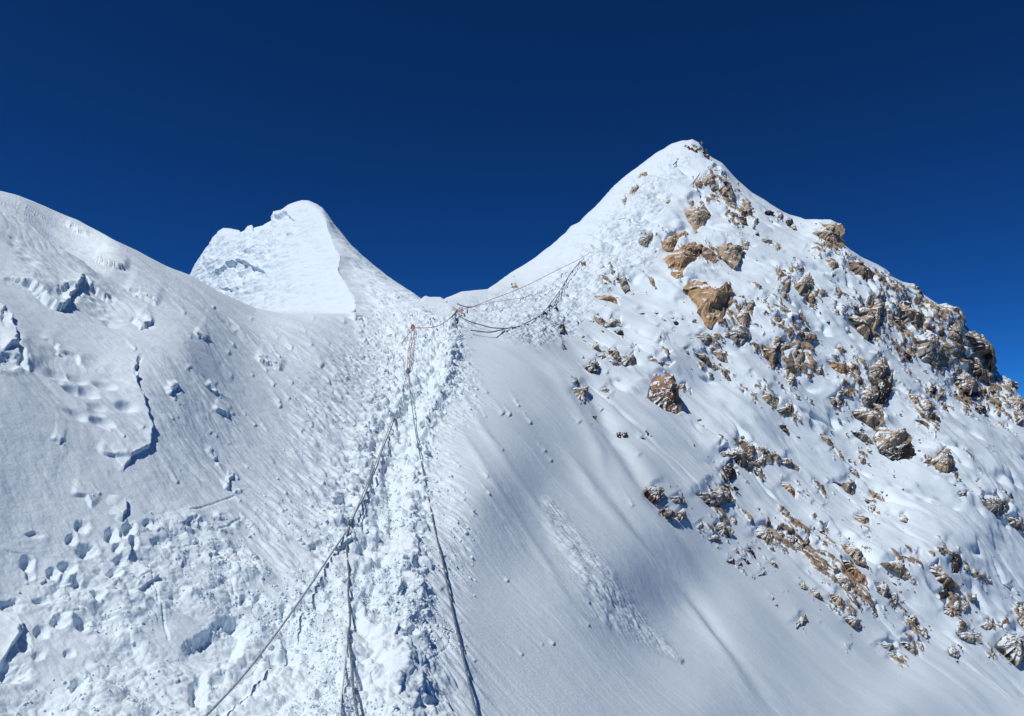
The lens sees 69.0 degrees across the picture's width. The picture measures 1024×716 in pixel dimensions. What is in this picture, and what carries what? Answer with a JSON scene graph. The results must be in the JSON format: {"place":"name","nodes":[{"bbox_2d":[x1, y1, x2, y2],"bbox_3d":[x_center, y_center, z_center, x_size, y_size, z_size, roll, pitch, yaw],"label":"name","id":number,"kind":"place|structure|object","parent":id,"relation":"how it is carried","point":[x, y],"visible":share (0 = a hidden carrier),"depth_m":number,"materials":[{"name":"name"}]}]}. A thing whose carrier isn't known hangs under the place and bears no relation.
{"place":"outdoors","nodes":[
{"label":"outdoors","id":0,"kind":"place"},
{"bbox_2d":[190,200,436,322],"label":"snow peak","id":1,"kind":"structure","parent":0,"point":[303,256],"depth_m":37.40,"materials":[{"name":"snow"}]},
{"bbox_2d":[0,139,1023,715],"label":"snow slope","id":2,"kind":"structure","parent":0,"point":[136,387],"depth_m":12.16,"materials":[{"name":"snow"}]},
{"bbox_2d":[11,301,483,715],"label":"snow lumps","id":3,"kind":"object","parent":2,"relation":"on","point":[324,600],"visible":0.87,"depth_m":5.46,"materials":[{"name":"snow"}]},
{"bbox_2d":[204,371,407,715],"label":"fixed rope","id":4,"kind":"object","parent":2,"relation":"on","point":[221,699],"visible":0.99,"depth_m":4.79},
{"bbox_2d":[339,643,347,715],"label":"cord","id":5,"kind":"object","parent":2,"relation":"on","point":[343,680],"visible":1,"depth_m":4.13,"materials":[{"name":"white fabric"}]},
{"bbox_2d":[346,400,399,715],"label":"fixed rope","id":6,"kind":"object","parent":2,"relation":"on","point":[352,675],"visible":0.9,"depth_m":5.04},
{"bbox_2d":[407,327,414,368],"bbox_3d":[-2.779,-0.368,20.594,0.136,1.930,6.275,1,-6,-6],"label":"anchor sling","id":7,"kind":"object","parent":2,"relation":"on","point":[410,349],"visible":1,"depth_m":19.74,"materials":[{"name":"fabric"}]},
{"bbox_2d":[408,372,477,715],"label":"fixed rope","id":8,"kind":"object","parent":2,"relation":"on","point":[469,684],"visible":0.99,"depth_m":6.12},
{"bbox_2d":[451,303,471,327],"bbox_3d":[-2.063,-1.616,27.782,0.646,1.806,5.317,0,-6,2],"label":"rope tangle","id":9,"kind":"object","parent":2,"relation":"on","point":[457,310],"visible":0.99,"depth_m":28.46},
{"bbox_2d":[415,252,590,327],"bbox_3d":[0.765,-3.838,35.706,2.475,8.169,24.141,-2,-6,22],"label":"fixed rope","id":10,"kind":"object","parent":2,"relation":"on","point":[494,298],"visible":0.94,"depth_m":33.42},
{"bbox_2d":[470,263,578,332],"bbox_3d":[1.511,-3.413,35.522,0.591,7.063,20.682,-2,-6,15],"label":"fixed rope","id":11,"kind":"object","parent":2,"relation":"on","point":[528,321],"visible":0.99,"depth_m":31.21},
{"bbox_2d":[572,385,588,402],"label":"boulder","id":12,"kind":"object","parent":2,"relation":"on","point":[581,393],"visible":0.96,"depth_m":25.18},
{"bbox_2d":[585,359,598,373],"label":"boulder","id":13,"kind":"object","parent":2,"relation":"on","point":[592,366],"visible":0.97,"depth_m":30.59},
{"bbox_2d":[594,315,604,325],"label":"boulder","id":14,"kind":"object","parent":2,"relation":"on","point":[599,320],"visible":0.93,"depth_m":38.10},
{"bbox_2d":[594,295,617,304],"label":"boulder","id":15,"kind":"object","parent":2,"relation":"on","point":[610,298],"visible":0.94,"depth_m":41.05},
{"bbox_2d":[605,316,621,326],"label":"boulder","id":16,"kind":"object","parent":2,"relation":"on","point":[612,321],"visible":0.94,"depth_m":38.39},
{"bbox_2d":[608,347,620,360],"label":"boulder","id":17,"kind":"object","parent":2,"relation":"on","point":[614,351],"visible":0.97,"depth_m":34.46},
{"bbox_2d":[617,274,628,292],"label":"boulder","id":18,"kind":"object","parent":2,"relation":"on","point":[623,282],"visible":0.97,"depth_m":43.49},
{"bbox_2d":[622,353,633,366],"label":"boulder","id":19,"kind":"object","parent":2,"relation":"on","point":[627,361],"visible":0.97,"depth_m":34.20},
{"bbox_2d":[638,233,652,246],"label":"boulder","id":20,"kind":"object","parent":2,"relation":"on","point":[644,240],"visible":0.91,"depth_m":49.88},
{"bbox_2d":[643,486,664,503],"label":"boulder","id":21,"kind":"object","parent":2,"relation":"on","point":[654,494],"visible":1,"depth_m":19.04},
{"bbox_2d":[648,373,681,413],"bbox_3d":[6.555,1.669,32.393,1.594,2.281,4.587,-2,-6,17],"label":"boulder","id":22,"kind":"object","parent":2,"relation":"on","point":[664,393],"visible":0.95,"depth_m":31.84,"materials":[{"name":"stone"}]},
{"bbox_2d":[661,507,677,518],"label":"boulder","id":23,"kind":"object","parent":2,"relation":"on","point":[669,513],"visible":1,"depth_m":18.70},
{"bbox_2d":[662,234,678,251],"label":"boulder","id":24,"kind":"object","parent":2,"relation":"on","point":[669,243],"visible":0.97,"depth_m":50.17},
{"bbox_2d":[669,496,685,504],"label":"boulder","id":25,"kind":"object","parent":2,"relation":"on","point":[678,499],"visible":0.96,"depth_m":20.66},
{"bbox_2d":[676,508,686,520],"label":"boulder","id":26,"kind":"object","parent":2,"relation":"on","point":[681,513],"visible":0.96,"depth_m":19.61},
{"bbox_2d":[663,242,700,278],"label":"boulder","id":27,"kind":"object","parent":2,"relation":"on","point":[677,261],"visible":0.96,"depth_m":47.26,"materials":[{"name":"stone"}]},
{"bbox_2d":[684,204,709,233],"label":"boulder","id":28,"kind":"object","parent":2,"relation":"on","point":[698,217],"visible":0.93,"depth_m":54.92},
{"bbox_2d":[696,332,714,345],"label":"boulder","id":29,"kind":"object","parent":2,"relation":"on","point":[706,339],"visible":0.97,"depth_m":39.70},
{"bbox_2d":[693,352,717,369],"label":"boulder","id":30,"kind":"object","parent":2,"relation":"on","point":[704,358],"visible":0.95,"depth_m":38.23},
{"bbox_2d":[683,279,732,328],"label":"boulder","id":31,"kind":"object","parent":2,"relation":"on","point":[709,301],"visible":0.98,"depth_m":42.61,"materials":[{"name":"stone"}]},
{"bbox_2d":[700,246,719,263],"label":"boulder","id":32,"kind":"object","parent":2,"relation":"on","point":[709,254],"visible":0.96,"depth_m":49.19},
{"bbox_2d":[702,174,718,183],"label":"boulder","id":33,"kind":"object","parent":2,"relation":"on","point":[708,178],"visible":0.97,"depth_m":61.19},
{"bbox_2d":[696,486,733,505],"bbox_3d":[6.629,4.667,24.658,0.694,0.713,3.948,-3,-7,30],"label":"boulder","id":34,"kind":"object","parent":2,"relation":"on","point":[721,495],"visible":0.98,"depth_m":24.35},
{"bbox_2d":[712,349,727,362],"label":"boulder","id":35,"kind":"object","parent":2,"relation":"on","point":[719,354],"visible":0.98,"depth_m":39.18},
{"bbox_2d":[713,522,734,536],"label":"boulder","id":36,"kind":"object","parent":2,"relation":"on","point":[722,528],"visible":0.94,"depth_m":22.26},
{"bbox_2d":[721,174,733,200],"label":"boulder","id":37,"kind":"object","parent":2,"relation":"on","point":[727,183],"visible":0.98,"depth_m":60.76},
{"bbox_2d":[722,462,736,479],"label":"boulder","id":38,"kind":"object","parent":2,"relation":"on","point":[728,469],"visible":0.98,"depth_m":28.76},
{"bbox_2d":[717,242,743,269],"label":"boulder","id":39,"kind":"object","parent":2,"relation":"on","point":[730,253],"visible":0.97,"depth_m":49.85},
{"bbox_2d":[719,447,752,471],"bbox_3d":[9.048,4.324,30.528,1.314,1.342,3.023,-3,-7,27],"label":"boulder","id":40,"kind":"object","parent":2,"relation":"on","point":[741,458],"visible":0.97,"depth_m":30.17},
{"bbox_2d":[725,323,750,345],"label":"boulder","id":41,"kind":"object","parent":2,"relation":"on","point":[739,335],"visible":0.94,"depth_m":40.86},
{"bbox_2d":[736,306,749,325],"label":"boulder","id":42,"kind":"object","parent":2,"relation":"on","point":[743,317],"visible":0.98,"depth_m":42.74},
{"bbox_2d":[743,200,750,211],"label":"rock","id":43,"kind":"object","parent":2,"relation":"on","point":[746,204],"visible":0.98,"depth_m":59.54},
{"bbox_2d":[739,439,756,458],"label":"boulder","id":44,"kind":"object","parent":2,"relation":"on","point":[747,446],"visible":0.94,"depth_m":32.60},
{"bbox_2d":[746,300,753,314],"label":"boulder","id":45,"kind":"object","parent":2,"relation":"on","point":[750,305],"visible":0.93,"depth_m":43.91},
{"bbox_2d":[755,454,767,464],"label":"boulder","id":46,"kind":"object","parent":2,"relation":"on","point":[762,459],"visible":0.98,"depth_m":32.37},
{"bbox_2d":[755,525,773,545],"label":"boulder","id":47,"kind":"object","parent":2,"relation":"on","point":[763,532],"visible":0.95,"depth_m":25.11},
{"bbox_2d":[511,173,1023,669],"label":"rock fragments","id":48,"kind":"object","parent":2,"relation":"on","point":[799,437],"visible":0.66,"depth_m":38.35,"materials":[{"name":"stone"}]},
{"bbox_2d":[545,195,991,663],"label":"stones","id":49,"kind":"object","parent":2,"relation":"on","point":[595,346],"visible":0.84,"depth_m":35.01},
{"bbox_2d":[761,390,778,406],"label":"boulder","id":50,"kind":"object","parent":2,"relation":"on","point":[769,399],"visible":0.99,"depth_m":37.54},
{"bbox_2d":[762,342,779,368],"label":"boulder","id":51,"kind":"object","parent":2,"relation":"on","point":[770,353],"visible":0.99,"depth_m":40.95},
{"bbox_2d":[772,341,792,352],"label":"boulder","id":52,"kind":"object","parent":2,"relation":"on","point":[782,345],"visible":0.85,"depth_m":41.88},
{"bbox_2d":[776,402,793,415],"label":"boulder","id":53,"kind":"object","parent":2,"relation":"on","point":[787,409],"visible":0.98,"depth_m":37.45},
{"bbox_2d":[781,482,794,497],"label":"boulder","id":54,"kind":"object","parent":2,"relation":"on","point":[788,487],"visible":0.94,"depth_m":31.41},
{"bbox_2d":[781,458,798,471],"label":"boulder","id":55,"kind":"object","parent":2,"relation":"on","point":[786,461],"visible":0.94,"depth_m":33.60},
{"bbox_2d":[786,373,795,386],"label":"boulder","id":56,"kind":"object","parent":2,"relation":"on","point":[791,379],"visible":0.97,"depth_m":39.93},
{"bbox_2d":[787,534,797,543],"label":"boulder","id":57,"kind":"object","parent":2,"relation":"on","point":[792,539],"visible":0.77,"depth_m":26.63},
{"bbox_2d":[795,347,803,370],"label":"boulder","id":58,"kind":"object","parent":2,"relation":"on","point":[800,352],"visible":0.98,"depth_m":42.02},
{"bbox_2d":[796,613,807,627],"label":"boulder","id":59,"kind":"object","parent":2,"relation":"on","point":[802,620],"visible":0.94,"depth_m":19.37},
{"bbox_2d":[795,537,808,549],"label":"boulder","id":60,"kind":"object","parent":2,"relation":"on","point":[803,544],"visible":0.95,"depth_m":26.61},
{"bbox_2d":[793,272,813,298],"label":"boulder","id":61,"kind":"object","parent":2,"relation":"on","point":[804,285],"visible":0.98,"depth_m":48.78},
{"bbox_2d":[803,332,816,342],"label":"boulder","id":62,"kind":"object","parent":2,"relation":"on","point":[809,337],"visible":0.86,"depth_m":44.20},
{"bbox_2d":[806,292,814,304],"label":"rock","id":63,"kind":"object","parent":2,"relation":"on","point":[810,299],"visible":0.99,"depth_m":48.31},
{"bbox_2d":[820,434,833,448],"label":"boulder","id":64,"kind":"object","parent":2,"relation":"on","point":[827,440],"visible":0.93,"depth_m":37.62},
{"bbox_2d":[812,228,844,248],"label":"boulder","id":65,"kind":"object","parent":2,"relation":"on","point":[832,238],"visible":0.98,"depth_m":57.71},
{"bbox_2d":[825,256,837,275],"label":"boulder","id":66,"kind":"object","parent":2,"relation":"on","point":[832,262],"visible":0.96,"depth_m":53.41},
{"bbox_2d":[822,222,844,237],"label":"boulder","id":67,"kind":"object","parent":2,"relation":"on","point":[838,229],"visible":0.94,"depth_m":59.59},
{"bbox_2d":[829,592,845,606],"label":"boulder","id":68,"kind":"object","parent":2,"relation":"on","point":[838,600],"visible":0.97,"depth_m":23.58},
{"bbox_2d":[828,360,848,375],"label":"boulder","id":69,"kind":"object","parent":2,"relation":"on","point":[841,368],"visible":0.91,"depth_m":43.38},
{"bbox_2d":[833,481,854,495],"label":"boulder","id":70,"kind":"object","parent":2,"relation":"on","point":[848,487],"visible":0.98,"depth_m":34.92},
{"bbox_2d":[835,573,857,590],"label":"boulder","id":71,"kind":"object","parent":2,"relation":"on","point":[847,583],"visible":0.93,"depth_m":25.18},
{"bbox_2d":[844,616,860,628],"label":"boulder","id":72,"kind":"object","parent":2,"relation":"on","point":[853,621],"visible":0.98,"depth_m":22.83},
{"bbox_2d":[843,543,866,567],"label":"boulder","id":73,"kind":"object","parent":2,"relation":"on","point":[853,552],"visible":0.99,"depth_m":28.24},
{"bbox_2d":[843,560,867,584],"bbox_3d":[12.179,7.800,26.659,0.773,1.105,1.235,5,-8,-39],"label":"boulder","id":74,"kind":"object","parent":2,"relation":"on","point":[856,573],"visible":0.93,"depth_m":26.36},
{"bbox_2d":[849,370,864,385],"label":"boulder","id":75,"kind":"object","parent":2,"relation":"on","point":[858,379],"visible":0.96,"depth_m":43.44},
{"bbox_2d":[846,258,874,279],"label":"boulder","id":76,"kind":"object","parent":2,"relation":"on","point":[861,268],"visible":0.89,"depth_m":54.78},
{"bbox_2d":[851,430,872,443],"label":"boulder","id":77,"kind":"object","parent":2,"relation":"on","point":[862,436],"visible":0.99,"depth_m":39.45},
{"bbox_2d":[854,514,869,524],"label":"boulder","id":78,"kind":"object","parent":2,"relation":"on","point":[862,519],"visible":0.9,"depth_m":32.32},
{"bbox_2d":[846,315,879,341],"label":"boulder","id":79,"kind":"object","parent":2,"relation":"on","point":[865,330],"visible":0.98,"depth_m":48.44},
{"bbox_2d":[852,407,882,430],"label":"boulder","id":80,"kind":"object","parent":2,"relation":"on","point":[872,419],"visible":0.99,"depth_m":40.76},
{"bbox_2d":[860,385,879,404],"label":"boulder","id":81,"kind":"object","parent":2,"relation":"on","point":[870,395],"visible":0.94,"depth_m":42.75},
{"bbox_2d":[857,297,885,330],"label":"boulder","id":82,"kind":"object","parent":2,"relation":"on","point":[874,317],"visible":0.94,"depth_m":50.34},
{"bbox_2d":[870,403,883,419],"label":"boulder","id":83,"kind":"object","parent":2,"relation":"on","point":[877,407],"visible":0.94,"depth_m":42.22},
{"bbox_2d":[869,357,889,383],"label":"boulder","id":84,"kind":"object","parent":2,"relation":"on","point":[879,369],"visible":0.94,"depth_m":45.65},
{"bbox_2d":[876,583,889,598],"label":"boulder","id":85,"kind":"object","parent":2,"relation":"on","point":[883,590],"visible":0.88,"depth_m":26.62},
{"bbox_2d":[875,380,891,403],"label":"boulder","id":86,"kind":"object","parent":2,"relation":"on","point":[885,387],"visible":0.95,"depth_m":44.23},
{"bbox_2d":[876,640,896,650],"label":"boulder","id":87,"kind":"object","parent":2,"relation":"on","point":[888,646],"visible":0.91,"depth_m":23.22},
{"bbox_2d":[873,427,911,450],"bbox_3d":[20.414,4.518,40.488,3.434,1.552,1.548,3,-7,-29],"label":"boulder","id":88,"kind":"object","parent":2,"relation":"on","point":[884,438],"visible":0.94,"depth_m":39.90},
{"bbox_2d":[880,560,909,579],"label":"boulder","id":89,"kind":"object","parent":2,"relation":"on","point":[898,567],"visible":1,"depth_m":28.84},
{"bbox_2d":[879,442,914,460],"bbox_3d":[20.491,5.005,39.358,2.716,1.073,1.132,2,-6,-23],"label":"boulder","id":90,"kind":"object","parent":2,"relation":"on","point":[901,452],"visible":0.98,"depth_m":39.03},
{"bbox_2d":[893,316,907,332],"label":"boulder","id":91,"kind":"object","parent":2,"relation":"on","point":[899,322],"visible":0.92,"depth_m":52.86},
{"bbox_2d":[901,641,918,656],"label":"boulder","id":92,"kind":"object","parent":2,"relation":"on","point":[911,649],"visible":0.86,"depth_m":24.22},
{"bbox_2d":[898,300,925,329],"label":"boulder","id":93,"kind":"object","parent":2,"relation":"on","point":[917,319],"visible":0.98,"depth_m":53.97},
{"bbox_2d":[909,394,919,403],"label":"rock","id":94,"kind":"object","parent":2,"relation":"on","point":[914,398],"visible":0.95,"depth_m":45.54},
{"bbox_2d":[917,625,927,638],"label":"boulder","id":95,"kind":"object","parent":2,"relation":"on","point":[924,632],"visible":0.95,"depth_m":26.54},
{"bbox_2d":[920,399,935,410],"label":"boulder","id":96,"kind":"object","parent":2,"relation":"on","point":[928,405],"visible":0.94,"depth_m":45.67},
{"bbox_2d":[916,330,953,368],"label":"boulder","id":97,"kind":"object","parent":2,"relation":"on","point":[931,350],"visible":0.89,"depth_m":52.41,"materials":[{"name":"stone"}]},
{"bbox_2d":[929,445,955,472],"bbox_3d":[22.942,5.496,39.682,1.078,1.658,3.158,-5,-8,43],"label":"boulder","id":98,"kind":"object","parent":2,"relation":"on","point":[942,461],"visible":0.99,"depth_m":38.85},
{"bbox_2d":[939,587,949,599],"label":"rock","id":99,"kind":"object","parent":2,"relation":"on","point":[944,593],"visible":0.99,"depth_m":29.70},
{"bbox_2d":[930,564,960,590],"bbox_3d":[17.554,9.018,30.397,1.514,1.200,1.246,0,-6,0],"label":"boulder","id":100,"kind":"object","parent":2,"relation":"on","point":[941,575],"visible":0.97,"depth_m":30.05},
{"bbox_2d":[944,606,957,616],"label":"boulder","id":101,"kind":"object","parent":2,"relation":"on","point":[949,612],"visible":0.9,"depth_m":28.71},
{"bbox_2d":[948,647,959,657],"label":"rock","id":102,"kind":"object","parent":2,"relation":"on","point":[954,652],"visible":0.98,"depth_m":26.09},
{"bbox_2d":[948,321,964,345],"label":"boulder","id":103,"kind":"object","parent":2,"relation":"on","point":[955,332],"visible":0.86,"depth_m":56.70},
{"bbox_2d":[951,553,961,572],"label":"boulder","id":104,"kind":"object","parent":2,"relation":"on","point":[956,562],"visible":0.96,"depth_m":31.66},
{"bbox_2d":[960,599,970,612],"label":"boulder","id":105,"kind":"object","parent":2,"relation":"on","point":[965,606],"visible":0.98,"depth_m":29.94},
{"bbox_2d":[953,369,981,394],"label":"boulder","id":106,"kind":"object","parent":2,"relation":"on","point":[965,382],"visible":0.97,"depth_m":53.50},
{"bbox_2d":[956,631,982,643],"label":"boulder","id":107,"kind":"object","parent":2,"relation":"on","point":[968,637],"visible":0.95,"depth_m":27.96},
{"bbox_2d":[963,392,980,396],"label":"boulder","id":108,"kind":"object","parent":2,"relation":"on","point":[973,394],"visible":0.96,"depth_m":53.36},
{"bbox_2d":[969,356,992,384],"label":"boulder","id":109,"kind":"object","parent":2,"relation":"on","point":[979,371],"visible":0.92,"depth_m":57.15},
{"bbox_2d":[975,406,986,413],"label":"rock","id":110,"kind":"object","parent":2,"relation":"on","point":[981,408],"visible":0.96,"depth_m":51.62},
{"bbox_2d":[965,331,997,372],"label":"boulder","id":111,"kind":"object","parent":2,"relation":"on","point":[982,345],"visible":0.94,"depth_m":59.60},
{"bbox_2d":[980,618,994,629],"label":"boulder","id":112,"kind":"object","parent":2,"relation":"on","point":[990,624],"visible":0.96,"depth_m":29.90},
{"bbox_2d":[982,495,1007,516],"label":"boulder","id":113,"kind":"object","parent":2,"relation":"on","point":[995,505],"visible":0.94,"depth_m":38.26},
{"bbox_2d":[999,376,1018,389],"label":"boulder","id":114,"kind":"object","parent":2,"relation":"on","point":[1008,382],"visible":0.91,"depth_m":61.06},
{"bbox_2d":[995,633,1023,666],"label":"boulder","id":115,"kind":"object","parent":2,"relation":"on","point":[1010,646],"visible":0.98,"depth_m":29.23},
{"bbox_2d":[1005,516,1023,531],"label":"boulder","id":116,"kind":"object","parent":2,"relation":"on","point":[1015,523],"visible":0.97,"depth_m":38.71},
{"bbox_2d":[1006,395,1023,410],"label":"boulder","id":117,"kind":"object","parent":2,"relation":"on","point":[1016,402],"visible":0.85,"depth_m":57.05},
{"bbox_2d":[1015,411,1023,425],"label":"boulder","id":118,"kind":"object","parent":2,"relation":"on","point":[1020,419],"visible":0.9,"depth_m":53.46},
{"bbox_2d":[1017,604,1023,628],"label":"boulder","id":119,"kind":"object","parent":2,"relation":"on","point":[1020,619],"visible":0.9,"depth_m":32.51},
{"bbox_2d":[0,0,1023,397],"label":"sky","id":120,"kind":"structure","parent":0,"point":[451,144],"materials":[{"name":"blue"}]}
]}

